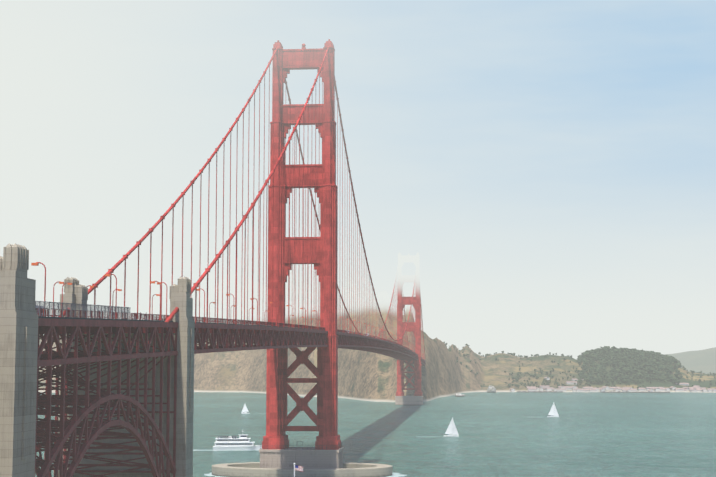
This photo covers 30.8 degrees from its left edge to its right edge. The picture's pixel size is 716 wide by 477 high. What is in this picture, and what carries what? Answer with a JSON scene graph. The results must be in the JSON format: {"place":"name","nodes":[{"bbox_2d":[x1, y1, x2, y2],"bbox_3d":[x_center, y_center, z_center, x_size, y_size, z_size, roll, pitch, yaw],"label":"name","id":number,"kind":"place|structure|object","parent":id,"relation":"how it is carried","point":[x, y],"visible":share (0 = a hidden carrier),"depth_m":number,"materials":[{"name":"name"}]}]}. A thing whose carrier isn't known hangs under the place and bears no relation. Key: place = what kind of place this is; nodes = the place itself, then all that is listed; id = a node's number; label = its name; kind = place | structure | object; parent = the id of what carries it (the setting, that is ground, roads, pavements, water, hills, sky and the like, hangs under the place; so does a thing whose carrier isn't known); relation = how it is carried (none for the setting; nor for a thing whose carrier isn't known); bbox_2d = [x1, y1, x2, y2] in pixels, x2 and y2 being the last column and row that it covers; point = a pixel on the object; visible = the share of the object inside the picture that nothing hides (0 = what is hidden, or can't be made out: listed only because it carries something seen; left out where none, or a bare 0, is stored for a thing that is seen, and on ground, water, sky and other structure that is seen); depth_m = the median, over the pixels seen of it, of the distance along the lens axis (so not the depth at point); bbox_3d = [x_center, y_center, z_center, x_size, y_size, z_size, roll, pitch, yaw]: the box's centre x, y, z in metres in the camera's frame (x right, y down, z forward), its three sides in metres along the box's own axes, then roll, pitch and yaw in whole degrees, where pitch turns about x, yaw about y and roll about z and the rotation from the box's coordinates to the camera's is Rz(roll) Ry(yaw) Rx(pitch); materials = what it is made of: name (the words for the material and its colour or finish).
{"place":"outdoors","nodes":[
{"label":"outdoors","id":0,"kind":"place"},
{"bbox_2d":[38,316,377,338],"bbox_3d":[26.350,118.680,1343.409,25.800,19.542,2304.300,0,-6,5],"label":"bridge deck","id":1,"kind":"structure","parent":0,"point":[151,320],"depth_m":279.19,"materials":[{"name":"metal"}]},
{"bbox_2d":[36,308,347,332],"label":"railing","id":2,"kind":"object","parent":1,"relation":"on","point":[156,317],"visible":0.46,"depth_m":304.70,"materials":[{"name":"red metal"}]},
{"bbox_2d":[194,323,327,353],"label":"truss span","id":3,"kind":"object","parent":1,"relation":"on","point":[225,337],"visible":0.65,"depth_m":440.30,"materials":[{"name":"metal"}]},
{"bbox_2d":[299,332,417,359],"bbox_3d":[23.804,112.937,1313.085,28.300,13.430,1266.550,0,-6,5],"label":"truss span","id":4,"kind":"object","parent":1,"relation":"on","point":[370,344],"visible":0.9,"depth_m":1071.23,"materials":[{"name":"metal"}]},
{"bbox_2d":[348,331,421,357],"bbox_3d":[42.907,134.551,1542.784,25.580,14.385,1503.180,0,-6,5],"label":"railing","id":5,"kind":"object","parent":1,"relation":"on","point":[380,338],"visible":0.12,"depth_m":1123.65,"materials":[{"name":"red metal"}]},
{"bbox_2d":[193,450,258,450],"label":"tour boat wake","id":6,"kind":"object","parent":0,"point":[228,450],"visible":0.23,"depth_m":867.04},
{"bbox_2d":[92,52,423,358],"bbox_3d":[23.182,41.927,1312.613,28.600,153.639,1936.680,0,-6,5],"label":"suspender ropes","id":7,"kind":"object","parent":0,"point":[311,195],"visible":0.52,"depth_m":602.45,"materials":[{"name":"red metal"}]},
{"bbox_2d":[295,466,302,471],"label":"flag stripes","id":8,"kind":"object","parent":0,"point":[299,468],"depth_m":244.22,"materials":[{"name":"fabric"}]},
{"bbox_2d":[0,0,715,358],"label":"sky","id":9,"kind":"structure","parent":0,"point":[548,167],"materials":[{"name":"blue"}]},
{"bbox_2d":[27,257,715,401],"bbox_3d":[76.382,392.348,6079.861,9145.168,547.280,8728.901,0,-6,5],"label":"hills","id":10,"kind":"structure","parent":0,"point":[366,376],"depth_m":3061.60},
{"bbox_2d":[404,358,425,365],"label":"truss span","id":11,"kind":"object","parent":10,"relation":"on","point":[423,362],"visible":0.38,"depth_m":2142.86,"materials":[{"name":"metal"}]},
{"bbox_2d":[444,342,715,387],"bbox_3d":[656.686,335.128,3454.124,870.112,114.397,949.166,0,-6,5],"label":"trees","id":12,"kind":"object","parent":10,"relation":"on","point":[637,356],"visible":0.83,"depth_m":3226.92,"materials":[{"name":"green plant"}]},
{"bbox_2d":[510,377,715,391],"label":"buildings","id":13,"kind":"structure","parent":10,"relation":"on","point":[608,388],"depth_m":2987.47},
{"bbox_2d":[35,392,715,476],"bbox_3d":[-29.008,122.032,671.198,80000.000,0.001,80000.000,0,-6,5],"label":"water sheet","id":14,"kind":"object","parent":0,"point":[583,434],"depth_m":1093.12,"materials":[{"name":"teal liquid"}]},
{"bbox_2d":[213,435,261,449],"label":"ferry","id":15,"kind":"object","parent":14,"relation":"on","point":[237,447],"visible":0.73,"depth_m":868.56,"materials":[{"name":"white metal"}]},
{"bbox_2d":[216,436,251,444],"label":"ferry windows","id":16,"kind":"structure","parent":15,"relation":"attached to","point":[226,437],"depth_m":869.13,"materials":[{"name":"glass"}]},
{"bbox_2d":[259,447,343,468],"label":"tower pier","id":17,"kind":"structure","parent":14,"relation":"in","point":[308,458],"depth_m":660.64,"materials":[{"name":"concrete"}]},
{"bbox_2d":[260,441,342,449],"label":"tower base","id":18,"kind":"object","parent":17,"relation":"on","point":[293,445],"visible":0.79,"depth_m":661.72,"materials":[{"name":"metal"}]},
{"bbox_2d":[262,39,340,449],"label":"tower","id":19,"kind":"structure","parent":17,"relation":"on","point":[280,371],"depth_m":678.01,"materials":[{"name":"red metal"}]},
{"bbox_2d":[59,47,425,358],"bbox_3d":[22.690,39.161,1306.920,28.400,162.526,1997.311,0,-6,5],"label":"cables","id":20,"kind":"object","parent":19,"relation":"on","point":[129,252],"visible":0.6,"depth_m":515.88,"materials":[{"name":"red metal"}]},
{"bbox_2d":[212,462,392,476],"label":"pier fender","id":21,"kind":"object","parent":14,"relation":"on","point":[254,469],"visible":0.77,"depth_m":651.06,"materials":[{"name":"concrete"}]},
{"bbox_2d":[204,473,405,476],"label":"water foam","id":22,"kind":"object","parent":14,"relation":"on","point":[393,474],"visible":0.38,"depth_m":665.49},
{"bbox_2d":[395,396,422,404],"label":"tower pier","id":23,"kind":"structure","parent":14,"relation":"on","point":[408,400],"depth_m":1929.59,"materials":[{"name":"concrete"}]},
{"bbox_2d":[396,252,421,395],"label":"tower","id":24,"kind":"structure","parent":23,"relation":"on","point":[402,302],"depth_m":1947.72,"materials":[{"name":"red metal"}]},
{"bbox_2d":[444,417,458,436],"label":"sailboat hull","id":25,"kind":"object","parent":14,"relation":"on","point":[451,435],"visible":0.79,"depth_m":1038.37,"materials":[{"name":"white plastic"}]},
{"bbox_2d":[445,418,458,434],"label":"sailboat sails","id":26,"kind":"object","parent":25,"relation":"attached to","point":[451,429],"visible":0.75,"depth_m":1039.74},
{"bbox_2d":[455,385,495,396],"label":"boats","id":27,"kind":"object","parent":14,"relation":"in","point":[491,389],"visible":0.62,"depth_m":2916.39,"materials":[{"name":"white"}]},
{"bbox_2d":[517,391,669,392],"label":"seawall","id":28,"kind":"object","parent":14,"relation":"on","point":[604,392],"visible":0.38,"depth_m":2903.71,"materials":[{"name":"stone"}]},
{"bbox_2d":[548,403,558,415],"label":"sailboat sails","id":29,"kind":"object","parent":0,"point":[553,411],"visible":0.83,"depth_m":1454.64},
{"bbox_3d":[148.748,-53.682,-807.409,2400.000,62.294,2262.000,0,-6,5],"label":"san francisco shore","id":30,"kind":"structure","parent":0,"visible":0},
{"bbox_2d":[0,243,37,476],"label":"pylon","id":31,"kind":"object","parent":30,"relation":"on","point":[18,346],"visible":1,"depth_m":200.26,"materials":[{"name":"concrete"}]},
{"bbox_2d":[34,355,176,476],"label":"framework","id":32,"kind":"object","parent":30,"relation":"on","point":[53,444],"depth_m":274.92,"materials":[{"name":"metal"}]},
{"bbox_2d":[37,318,177,366],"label":"deck truss","id":33,"kind":"object","parent":32,"relation":"on","point":[53,330],"visible":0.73,"depth_m":259.83,"materials":[{"name":"metal"}]},
{"bbox_2d":[35,301,129,318],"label":"safety fence","id":34,"kind":"object","parent":33,"relation":"attached to","point":[124,310],"visible":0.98,"depth_m":245.08,"materials":[{"name":"grey metal"}]},
{"bbox_2d":[56,277,194,476],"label":"pylon","id":35,"kind":"object","parent":30,"relation":"on","point":[179,296],"visible":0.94,"depth_m":320.92,"materials":[{"name":"concrete"}]},
{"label":"anchorage housing","id":36,"kind":"object","parent":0,"visible":0},
{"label":"viaduct","id":37,"kind":"object","parent":36,"relation":"on","visible":0},
{"bbox_2d":[36,262,424,359],"bbox_3d":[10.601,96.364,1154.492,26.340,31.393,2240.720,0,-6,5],"label":"street lamps","id":38,"kind":"object","parent":37,"relation":"on","point":[166,316],"visible":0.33,"depth_m":359.63,"materials":[{"name":"red metal"}]},
{"bbox_2d":[31,263,422,354],"bbox_3d":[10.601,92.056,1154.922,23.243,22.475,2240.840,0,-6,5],"label":"light pole lanterns","id":39,"kind":"object","parent":38,"relation":"attached to","point":[37,264],"visible":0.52,"depth_m":335.20,"materials":[{"name":"red metal"}]}
]}

